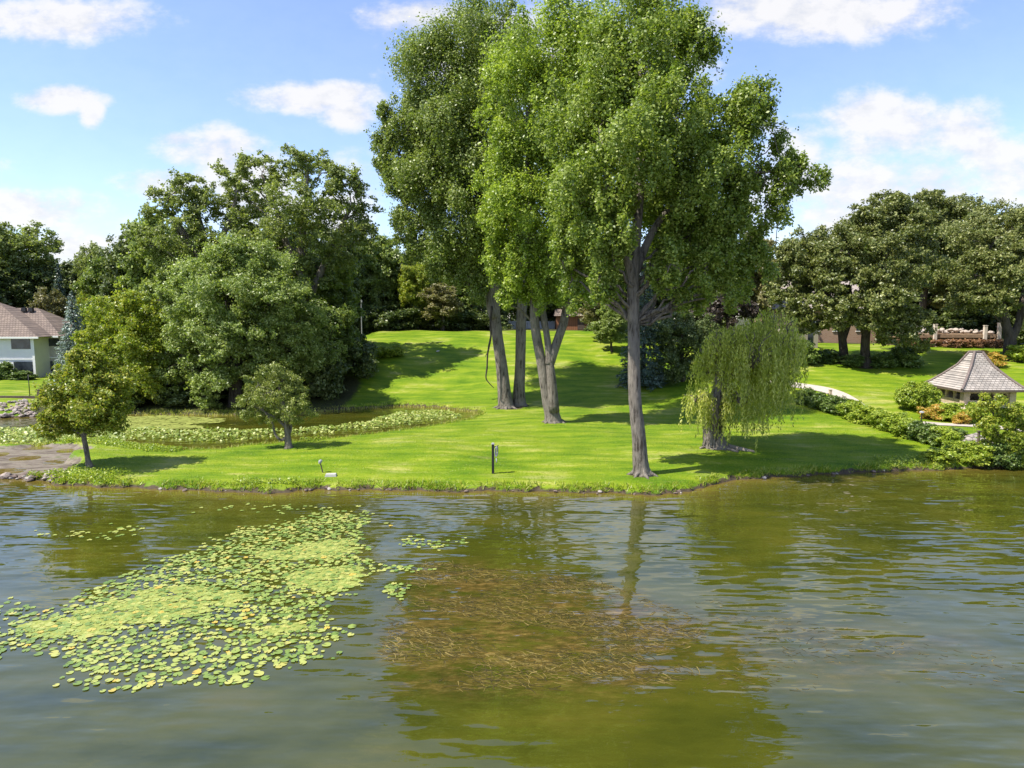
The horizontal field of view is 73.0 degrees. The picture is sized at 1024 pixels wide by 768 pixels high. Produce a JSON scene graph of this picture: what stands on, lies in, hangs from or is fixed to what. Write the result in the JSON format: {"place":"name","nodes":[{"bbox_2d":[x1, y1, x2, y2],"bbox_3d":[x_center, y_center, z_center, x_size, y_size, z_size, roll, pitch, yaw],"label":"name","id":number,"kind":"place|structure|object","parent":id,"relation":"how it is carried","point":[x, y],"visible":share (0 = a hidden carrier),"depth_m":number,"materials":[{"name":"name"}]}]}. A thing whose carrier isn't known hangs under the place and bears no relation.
{"place":"outdoors","nodes":[
{"label":"outdoors","id":0,"kind":"place"},
{"bbox_2d":[0,406,1023,767],"bbox_3d":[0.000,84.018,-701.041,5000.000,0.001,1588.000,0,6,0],"label":"lake water","id":1,"kind":"structure","parent":0,"point":[914,562],"depth_m":19.79,"materials":[{"name":"green liquid"}]},
{"bbox_2d":[122,415,223,428],"bbox_3d":[-28.308,3.062,55.725,10.053,0.049,7.026,0,6,0],"label":"duckweed","id":2,"kind":"object","parent":1,"relation":"on","point":[161,420],"visible":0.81,"depth_m":55.93,"materials":[{"name":"green plant"}]},
{"bbox_2d":[15,538,365,637],"bbox_3d":[-8.293,6.682,22.080,6.790,0.006,10.895,5,8,37],"label":"algae mat","id":3,"kind":"object","parent":1,"relation":"on","point":[174,590],"visible":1,"depth_m":21.46,"materials":[{"name":"green plant"}]},
{"bbox_2d":[0,409,461,444],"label":"pond plants","id":4,"kind":"object","parent":1,"relation":"in","point":[25,431],"visible":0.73,"depth_m":50.70,"materials":[{"name":"green plant"}]},
{"bbox_2d":[0,503,466,658],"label":"lily pads","id":5,"kind":"object","parent":1,"relation":"on","point":[84,636],"visible":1,"depth_m":22.05,"materials":[{"name":"green plant"}]},
{"bbox_2d":[0,401,482,449],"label":"pond reeds","id":6,"kind":"object","parent":1,"relation":"on","point":[197,411],"visible":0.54,"depth_m":59.91,"materials":[{"name":"green plant"}]},
{"bbox_2d":[27,409,990,494],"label":"bank grass","id":7,"kind":"structure","parent":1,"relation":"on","point":[506,488],"depth_m":35.33,"materials":[{"name":"green plant"}]},
{"bbox_2d":[373,560,1018,695],"bbox_3d":[3.580,7.062,18.559,17.865,0.004,8.009,3,7,24],"label":"water weed","id":8,"kind":"object","parent":1,"relation":"on","point":[451,641],"visible":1,"depth_m":19.18,"materials":[{"name":"plant"}]},
{"bbox_2d":[0,319,1023,495],"bbox_3d":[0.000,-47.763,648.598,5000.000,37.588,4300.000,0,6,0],"label":"ground","id":9,"kind":"structure","parent":0,"point":[453,369],"depth_m":46.65,"materials":[{"name":"green plant"}]},
{"bbox_2d":[0,361,18,379],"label":"bush","id":10,"kind":"object","parent":9,"relation":"on","point":[6,368],"visible":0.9,"depth_m":80.06,"materials":[{"name":"green plant"}]},
{"bbox_2d":[0,268,20,306],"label":"dark tree","id":11,"kind":"object","parent":9,"relation":"on","point":[4,274],"visible":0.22,"depth_m":101.65,"materials":[{"name":"green plant"}]},
{"bbox_2d":[6,370,39,379],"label":"bush","id":12,"kind":"object","parent":9,"relation":"on","point":[21,375],"visible":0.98,"depth_m":79.59,"materials":[{"name":"green plant"}]},
{"bbox_2d":[0,220,64,307],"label":"elm tree","id":13,"kind":"object","parent":9,"relation":"on","point":[14,254],"visible":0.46,"depth_m":105.44,"materials":[{"name":"green plant"}]},
{"bbox_2d":[0,264,70,315],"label":"dark tree","id":14,"kind":"object","parent":9,"relation":"on","point":[30,277],"visible":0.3,"depth_m":103.15,"materials":[{"name":"green plant"}]},
{"bbox_2d":[0,303,95,376],"bbox_3d":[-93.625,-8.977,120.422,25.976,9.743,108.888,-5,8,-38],"label":"white house","id":15,"kind":"structure","parent":9,"relation":"on","point":[30,338],"depth_m":83.29,"materials":[{"name":"white paint"}]},
{"bbox_2d":[11,339,30,348],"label":"window","id":16,"kind":"structure","parent":15,"relation":"in","point":[15,343],"depth_m":81.92,"materials":[{"name":"grey glass"}]},
{"bbox_2d":[13,362,32,371],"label":"window","id":17,"kind":"structure","parent":15,"relation":"in","point":[26,366],"depth_m":82.20,"materials":[{"name":"grey glass"}]},
{"bbox_2d":[25,286,71,317],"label":"olive tree","id":18,"kind":"object","parent":9,"relation":"on","point":[48,302],"visible":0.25,"depth_m":90.78,"materials":[{"name":"green plant"}]},
{"bbox_2d":[52,263,68,318],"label":"spruce tree","id":19,"kind":"object","parent":9,"relation":"on","point":[58,280],"visible":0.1,"depth_m":98.89,"materials":[{"name":"green plant"}]},
{"bbox_2d":[43,258,78,303],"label":"dark tree","id":20,"kind":"object","parent":9,"relation":"on","point":[65,270],"visible":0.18,"depth_m":105.89,"materials":[{"name":"green plant"}]},
{"bbox_2d":[50,290,90,384],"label":"spruce tree","id":21,"kind":"object","parent":9,"relation":"on","point":[72,315],"visible":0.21,"depth_m":75.28,"materials":[{"name":"green plant"}]},
{"bbox_2d":[22,343,143,467],"bbox_3d":[-23.055,1.223,37.794,5.256,6.925,4.885,3,7,25],"label":"maple tree","id":22,"kind":"object","parent":9,"relation":"on","point":[79,389],"visible":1,"depth_m":37.07,"materials":[{"name":"green plant"}]},
{"bbox_2d":[69,239,109,318],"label":"elm tree","id":23,"kind":"object","parent":9,"relation":"on","point":[80,263],"visible":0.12,"depth_m":101.64,"materials":[{"name":"green plant"}]},
{"bbox_2d":[72,248,120,345],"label":"leafy tree","id":24,"kind":"object","parent":9,"relation":"on","point":[89,282],"visible":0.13,"depth_m":88.50,"materials":[{"name":"green plant"}]},
{"bbox_2d":[92,231,140,349],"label":"dark tree","id":25,"kind":"object","parent":9,"relation":"on","point":[112,273],"visible":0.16,"depth_m":84.06,"materials":[{"name":"green plant"}]},
{"bbox_2d":[69,280,181,405],"bbox_3d":[-35.132,-3.422,62.589,9.408,11.794,12.431,-3,7,-26],"label":"box elder tree","id":26,"kind":"object","parent":9,"relation":"on","point":[126,321],"visible":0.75,"depth_m":60.44,"materials":[{"name":"green plant"}]},
{"bbox_2d":[113,215,192,339],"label":"leafy tree","id":27,"kind":"object","parent":9,"relation":"on","point":[145,274],"visible":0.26,"depth_m":79.71,"materials":[{"name":"green plant"}]},
{"bbox_2d":[149,384,199,406],"bbox_3d":[-29.957,1.110,62.797,5.227,2.206,5.937,-2,6,-14],"label":"undergrowth bush","id":28,"kind":"object","parent":9,"relation":"on","point":[180,397],"visible":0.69,"depth_m":61.37,"materials":[{"name":"green plant"}]},
{"bbox_2d":[132,158,260,287],"label":"elm tree","id":29,"kind":"object","parent":9,"relation":"on","point":[193,221],"visible":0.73,"depth_m":73.67,"materials":[{"name":"green plant"}]},
{"bbox_2d":[171,378,228,401],"bbox_3d":[-28.576,0.615,64.403,7.296,2.579,6.424,5,8,38],"label":"undergrowth bush","id":30,"kind":"object","parent":9,"relation":"on","point":[224,395],"visible":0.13,"depth_m":62.71,"materials":[{"name":"green plant"}]},
{"bbox_2d":[147,292,272,371],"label":"leafy tree","id":31,"kind":"object","parent":9,"relation":"on","point":[161,333],"visible":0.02,"depth_m":67.61,"materials":[{"name":"green plant"}]},
{"bbox_2d":[141,229,347,409],"bbox_3d":[-25.024,-5.516,63.060,18.969,15.980,15.097,0,6,0],"label":"silver maple tree","id":32,"kind":"object","parent":9,"relation":"on","point":[245,286],"visible":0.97,"depth_m":59.84,"materials":[{"name":"green plant"}]},
{"bbox_2d":[227,215,316,341],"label":"dark tree","id":33,"kind":"object","parent":9,"relation":"on","point":[292,234],"visible":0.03,"depth_m":86.68,"materials":[{"name":"green plant"}]},
{"bbox_2d":[231,361,320,448],"bbox_3d":[-14.914,1.241,43.140,4.511,5.714,5.096,-5,8,-39],"label":"maple tree","id":34,"kind":"object","parent":9,"relation":"on","point":[260,401],"visible":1,"depth_m":42.74,"materials":[{"name":"green plant"}]},
{"bbox_2d":[219,143,385,322],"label":"elm tree","id":35,"kind":"object","parent":9,"relation":"on","point":[358,231],"visible":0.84,"depth_m":71.47,"materials":[{"name":"green plant"}]},
{"bbox_2d":[273,247,365,331],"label":"leafy tree","id":36,"kind":"object","parent":9,"relation":"on","point":[339,294],"visible":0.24,"depth_m":76.58,"materials":[{"name":"green plant"}]},
{"bbox_2d":[298,352,352,399],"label":"undergrowth bush","id":37,"kind":"object","parent":9,"relation":"on","point":[325,384],"visible":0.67,"depth_m":65.79,"materials":[{"name":"green plant"}]},
{"bbox_2d":[304,297,362,361],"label":"leafy tree","id":38,"kind":"object","parent":9,"relation":"on","point":[344,318],"visible":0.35,"depth_m":70.23,"materials":[{"name":"green plant"}]},
{"bbox_2d":[313,234,384,310],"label":"dark tree","id":39,"kind":"object","parent":9,"relation":"on","point":[355,284],"visible":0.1,"depth_m":95.39,"materials":[{"name":"green plant"}]},
{"bbox_2d":[341,332,380,378],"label":"undergrowth bush","id":40,"kind":"object","parent":9,"relation":"on","point":[361,361],"visible":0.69,"depth_m":71.03,"materials":[{"name":"green plant"}]},
{"bbox_2d":[351,300,376,334],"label":"undergrowth bush","id":41,"kind":"object","parent":9,"relation":"on","point":[365,323],"visible":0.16,"depth_m":94.23,"materials":[{"name":"green plant"}]},
{"bbox_2d":[355,233,401,310],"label":"leafy tree","id":42,"kind":"object","parent":9,"relation":"on","point":[380,259],"visible":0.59,"depth_m":96.90,"materials":[{"name":"green plant"}]},
{"bbox_2d":[362,304,407,330],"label":"undergrowth bush","id":43,"kind":"object","parent":9,"relation":"on","point":[382,318],"visible":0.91,"depth_m":94.01,"materials":[{"name":"green plant"}]},
{"bbox_2d":[376,345,395,357],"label":"bush","id":44,"kind":"object","parent":9,"relation":"on","point":[388,350],"visible":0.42,"depth_m":76.55,"materials":[{"name":"green plant"}]},
{"bbox_2d":[372,249,417,305],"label":"dark tree","id":45,"kind":"object","parent":9,"relation":"on","point":[398,268],"visible":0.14,"depth_m":98.35,"materials":[{"name":"green plant"}]},
{"bbox_2d":[388,302,436,329],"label":"undergrowth bush","id":46,"kind":"object","parent":9,"relation":"on","point":[409,321],"visible":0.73,"depth_m":96.72,"materials":[{"name":"green plant"}]},
{"bbox_2d":[397,260,433,328],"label":"yellow green tree","id":47,"kind":"object","parent":9,"relation":"on","point":[413,281],"visible":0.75,"depth_m":95.86,"materials":[{"name":"green plant"}]},
{"bbox_2d":[416,282,463,330],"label":"olive tree","id":48,"kind":"object","parent":9,"relation":"on","point":[446,304],"visible":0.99,"depth_m":93.11,"materials":[{"name":"green plant"}]},
{"bbox_2d":[421,305,482,330],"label":"undergrowth bush","id":49,"kind":"object","parent":9,"relation":"on","point":[466,314],"visible":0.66,"depth_m":96.33,"materials":[{"name":"green plant"}]},
{"bbox_2d":[363,0,546,409],"label":"cottonwood tree","id":50,"kind":"object","parent":9,"relation":"on","point":[431,124],"visible":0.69,"depth_m":56.87,"materials":[{"name":"green plant"}]},
{"bbox_2d":[438,255,484,329],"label":"leafy tree","id":51,"kind":"object","parent":9,"relation":"on","point":[467,300],"visible":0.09,"depth_m":98.99,"materials":[{"name":"green plant"}]},
{"bbox_2d":[470,305,513,330],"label":"undergrowth bush","id":52,"kind":"object","parent":9,"relation":"on","point":[481,322],"visible":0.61,"depth_m":97.59,"materials":[{"name":"green plant"}]},
{"bbox_2d":[26,436,999,484],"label":"bank weeds","id":53,"kind":"object","parent":9,"relation":"on","point":[112,441],"visible":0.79,"depth_m":39.14,"materials":[{"name":"green plant"}]},
{"bbox_2d":[28,408,1005,494],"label":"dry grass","id":54,"kind":"structure","parent":9,"relation":"on","point":[458,481],"depth_m":35.35,"materials":[{"name":"plant"}]},
{"bbox_2d":[47,266,1010,330],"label":"wood","id":55,"kind":"object","parent":9,"relation":"on","point":[512,318],"depth_m":125.85,"materials":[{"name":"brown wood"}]},
{"bbox_2d":[507,236,560,320],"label":"leafy tree","id":56,"kind":"object","parent":9,"relation":"on","point":[551,306],"visible":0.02,"depth_m":104.07,"materials":[{"name":"green plant"}]},
{"bbox_2d":[465,0,628,423],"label":"cottonwood tree","id":57,"kind":"object","parent":9,"relation":"on","point":[522,79],"visible":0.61,"depth_m":47.80,"materials":[{"name":"green plant"}]},
{"bbox_2d":[553,309,587,329],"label":"wooden shed","id":58,"kind":"structure","parent":9,"relation":"on","point":[574,323],"depth_m":100.64,"materials":[{"name":"orange wood"}]},
{"bbox_2d":[578,287,626,340],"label":"olive tree","id":59,"kind":"object","parent":9,"relation":"on","point":[589,316],"visible":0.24,"depth_m":82.25,"materials":[{"name":"green plant"}]},
{"bbox_2d":[590,305,627,352],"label":"leafy tree","id":60,"kind":"object","parent":9,"relation":"on","point":[607,326],"visible":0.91,"depth_m":78.20,"materials":[{"name":"green plant"}]},
{"bbox_2d":[583,258,643,310],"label":"leafy tree","id":61,"kind":"object","parent":9,"relation":"on","point":[622,283],"visible":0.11,"depth_m":94.39,"materials":[{"name":"green plant"}]},
{"bbox_2d":[615,263,668,391],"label":"spruce tree","id":62,"kind":"object","parent":9,"relation":"on","point":[648,377],"visible":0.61,"depth_m":67.12,"materials":[{"name":"green plant"}]},
{"bbox_2d":[625,251,695,320],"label":"dark tree","id":63,"kind":"object","parent":9,"relation":"on","point":[658,302],"visible":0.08,"depth_m":92.95,"materials":[{"name":"green plant"}]},
{"bbox_2d":[523,0,833,478],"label":"cottonwood tree","id":64,"kind":"object","parent":9,"relation":"on","point":[630,131],"visible":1,"depth_m":34.45,"materials":[{"name":"green plant"}]},
{"bbox_2d":[648,310,722,384],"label":"yew shrub","id":65,"kind":"object","parent":9,"relation":"on","point":[688,334],"visible":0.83,"depth_m":67.39,"materials":[{"name":"green plant"}]},
{"bbox_2d":[681,294,762,331],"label":"plum tree","id":66,"kind":"object","parent":9,"relation":"on","point":[716,309],"visible":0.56,"depth_m":82.69,"materials":[{"name":"purple plant"}]},
{"bbox_2d":[678,307,808,451],"bbox_3d":[14.189,-0.270,42.525,6.200,8.939,8.436,6,9,45],"label":"willow tree","id":67,"kind":"object","parent":9,"relation":"on","point":[727,364],"visible":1,"depth_m":41.38,"materials":[{"name":"green plant"}]},
{"bbox_2d":[734,231,780,323],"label":"olive tree","id":68,"kind":"object","parent":9,"relation":"on","point":[759,298],"visible":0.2,"depth_m":93.10,"materials":[{"name":"green plant"}]},
{"bbox_2d":[778,324,817,347],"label":"garden house","id":69,"kind":"structure","parent":9,"relation":"on","point":[808,337],"depth_m":82.86,"materials":[{"name":"beige paint"}]},
{"bbox_2d":[794,387,816,405],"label":"bush","id":70,"kind":"object","parent":9,"relation":"on","point":[810,391],"visible":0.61,"depth_m":57.51,"materials":[{"name":"green plant"}]},
{"bbox_2d":[793,339,821,365],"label":"bush","id":71,"kind":"object","parent":9,"relation":"on","point":[813,358],"visible":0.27,"depth_m":71.18,"materials":[{"name":"green plant"}]},
{"bbox_2d":[761,224,855,362],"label":"oak tree","id":72,"kind":"object","parent":9,"relation":"on","point":[790,262],"visible":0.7,"depth_m":72.39,"materials":[{"name":"green plant"}]},
{"bbox_2d":[754,281,875,342],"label":"brick house","id":73,"kind":"structure","parent":9,"relation":"on","point":[831,336],"depth_m":97.83,"materials":[{"name":"brown brick"}]},
{"bbox_2d":[806,391,836,411],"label":"bush","id":74,"kind":"object","parent":9,"relation":"on","point":[816,401],"visible":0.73,"depth_m":55.88,"materials":[{"name":"green plant"}]},
{"bbox_2d":[817,348,843,363],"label":"bush","id":75,"kind":"object","parent":9,"relation":"on","point":[829,355],"visible":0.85,"depth_m":72.92,"materials":[{"name":"green plant"}]},
{"bbox_2d":[821,395,850,415],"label":"bush","id":76,"kind":"object","parent":9,"relation":"on","point":[834,401],"visible":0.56,"depth_m":54.67,"materials":[{"name":"green plant"}]},
{"bbox_2d":[834,399,867,418],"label":"bush","id":77,"kind":"object","parent":9,"relation":"on","point":[848,406],"visible":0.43,"depth_m":53.01,"materials":[{"name":"green plant"}]},
{"bbox_2d":[840,353,867,367],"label":"bush","id":78,"kind":"object","parent":9,"relation":"on","point":[853,360],"visible":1,"depth_m":70.92,"materials":[{"name":"green plant"}]},
{"bbox_2d":[847,404,881,424],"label":"bush","id":79,"kind":"object","parent":9,"relation":"on","point":[858,413],"visible":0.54,"depth_m":50.88,"materials":[{"name":"green plant"}]},
{"bbox_2d":[861,407,891,428],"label":"bush","id":80,"kind":"object","parent":9,"relation":"on","point":[873,415],"visible":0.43,"depth_m":49.21,"materials":[{"name":"green plant"}]},
{"bbox_2d":[803,189,960,367],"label":"oak tree","id":81,"kind":"object","parent":9,"relation":"on","point":[889,218],"visible":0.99,"depth_m":68.15,"materials":[{"name":"green plant"}]},
{"bbox_2d":[869,351,900,368],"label":"bush","id":82,"kind":"object","parent":9,"relation":"on","point":[881,359],"visible":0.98,"depth_m":70.03,"materials":[{"name":"green plant"}]},
{"bbox_2d":[875,411,908,431],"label":"bush","id":83,"kind":"object","parent":9,"relation":"on","point":[886,421],"visible":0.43,"depth_m":47.74,"materials":[{"name":"green plant"}]},
{"bbox_2d":[770,381,1018,429],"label":"footpath","id":84,"kind":"structure","parent":9,"relation":"on","point":[826,390],"depth_m":61.22,"materials":[{"name":"concrete"}]},
{"bbox_2d":[888,415,918,438],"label":"bush","id":85,"kind":"object","parent":9,"relation":"on","point":[898,426],"visible":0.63,"depth_m":46.09,"materials":[{"name":"green plant"}]},
{"bbox_2d":[890,345,924,368],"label":"bush","id":86,"kind":"object","parent":9,"relation":"on","point":[909,357],"visible":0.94,"depth_m":70.40,"materials":[{"name":"green plant"}]},
{"bbox_2d":[893,380,943,409],"bbox_3d":[33.040,0.946,56.335,3.406,2.517,3.346,-6,8,-44],"label":"round bush","id":87,"kind":"object","parent":9,"relation":"on","point":[913,394],"visible":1,"depth_m":55.77,"materials":[{"name":"green plant"}]},
{"bbox_2d":[903,420,934,443],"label":"bush","id":88,"kind":"object","parent":9,"relation":"on","point":[913,429],"visible":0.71,"depth_m":44.78,"materials":[{"name":"green plant"}]},
{"bbox_2d":[916,403,945,420],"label":"golden bush","id":89,"kind":"object","parent":9,"relation":"on","point":[931,411],"visible":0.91,"depth_m":53.22,"materials":[{"name":"yellow plant"}]},
{"bbox_2d":[918,424,949,446],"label":"bush","id":90,"kind":"object","parent":9,"relation":"on","point":[928,435],"visible":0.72,"depth_m":43.70,"materials":[{"name":"green plant"}]},
{"bbox_2d":[918,446,960,463],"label":"bush","id":91,"kind":"object","parent":9,"relation":"on","point":[936,454],"visible":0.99,"depth_m":39.48,"materials":[{"name":"green plant"}]},
{"bbox_2d":[881,323,1001,347],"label":"terrace","id":92,"kind":"structure","parent":9,"relation":"on","point":[946,336],"depth_m":85.85,"materials":[{"name":"stone"}]},
{"bbox_2d":[927,425,963,445],"bbox_3d":[27.205,3.313,43.533,1.981,1.348,2.311,2,7,20],"label":"bush","id":93,"kind":"object","parent":9,"relation":"on","point":[948,434],"visible":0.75,"depth_m":43.11,"materials":[{"name":"green plant"}]},
{"bbox_2d":[893,187,1003,332],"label":"oak tree","id":94,"kind":"object","parent":9,"relation":"on","point":[939,201],"visible":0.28,"depth_m":88.98,"materials":[{"name":"green plant"}]},
{"bbox_2d":[936,402,965,421],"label":"bush","id":95,"kind":"object","parent":9,"relation":"on","point":[953,408],"visible":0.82,"depth_m":52.52,"materials":[{"name":"green plant"}]},
{"bbox_2d":[940,440,979,461],"bbox_3d":[26.233,3.858,40.431,1.983,1.259,2.313,2,6,16],"label":"bush","id":96,"kind":"object","parent":9,"relation":"on","point":[953,446],"visible":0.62,"depth_m":40.07,"materials":[{"name":"green plant"}]},
{"bbox_2d":[951,411,972,423],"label":"golden bush","id":97,"kind":"object","parent":9,"relation":"on","point":[960,417],"visible":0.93,"depth_m":51.38,"materials":[{"name":"yellow plant"}]},
{"bbox_2d":[928,308,1015,338],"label":"undergrowth bush","id":98,"kind":"object","parent":9,"relation":"on","point":[973,321],"visible":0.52,"depth_m":101.25,"materials":[{"name":"green plant"}]},
{"bbox_2d":[925,350,1023,408],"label":"gazebo","id":99,"kind":"object","parent":9,"relation":"on","point":[970,372],"visible":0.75,"depth_m":56.55,"materials":[{"name":"grey wood"}]},
{"bbox_2d":[957,444,995,465],"bbox_3d":[26.775,4.041,39.812,2.443,1.237,2.094,-2,6,-20],"label":"bush","id":100,"kind":"object","parent":9,"relation":"on","point":[983,457],"visible":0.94,"depth_m":39.26,"materials":[{"name":"green plant"}]},
{"bbox_2d":[934,197,1023,361],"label":"oak tree","id":101,"kind":"object","parent":9,"relation":"on","point":[991,245],"visible":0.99,"depth_m":73.44,"materials":[{"name":"green plant"}]},
{"bbox_2d":[964,392,1023,455],"label":"sapling tree","id":102,"kind":"object","parent":9,"relation":"on","point":[1011,420],"visible":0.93,"depth_m":39.31,"materials":[{"name":"green plant"}]},
{"bbox_2d":[986,351,1007,366],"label":"golden bush","id":103,"kind":"object","parent":9,"relation":"on","point":[995,357],"visible":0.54,"depth_m":70.92,"materials":[{"name":"yellow plant"}]},
{"bbox_2d":[983,439,1022,469],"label":"bush","id":104,"kind":"object","parent":9,"relation":"on","point":[1009,462],"visible":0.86,"depth_m":39.07,"materials":[{"name":"green plant"}]},
{"bbox_2d":[1004,344,1023,361],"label":"bush","id":105,"kind":"object","parent":9,"relation":"on","point":[1016,352],"visible":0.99,"depth_m":73.39,"materials":[{"name":"green plant"}]},
{"bbox_2d":[0,0,1023,318],"label":"sky","id":106,"kind":"structure","parent":0,"point":[99,99],"materials":[{"name":"blue"}]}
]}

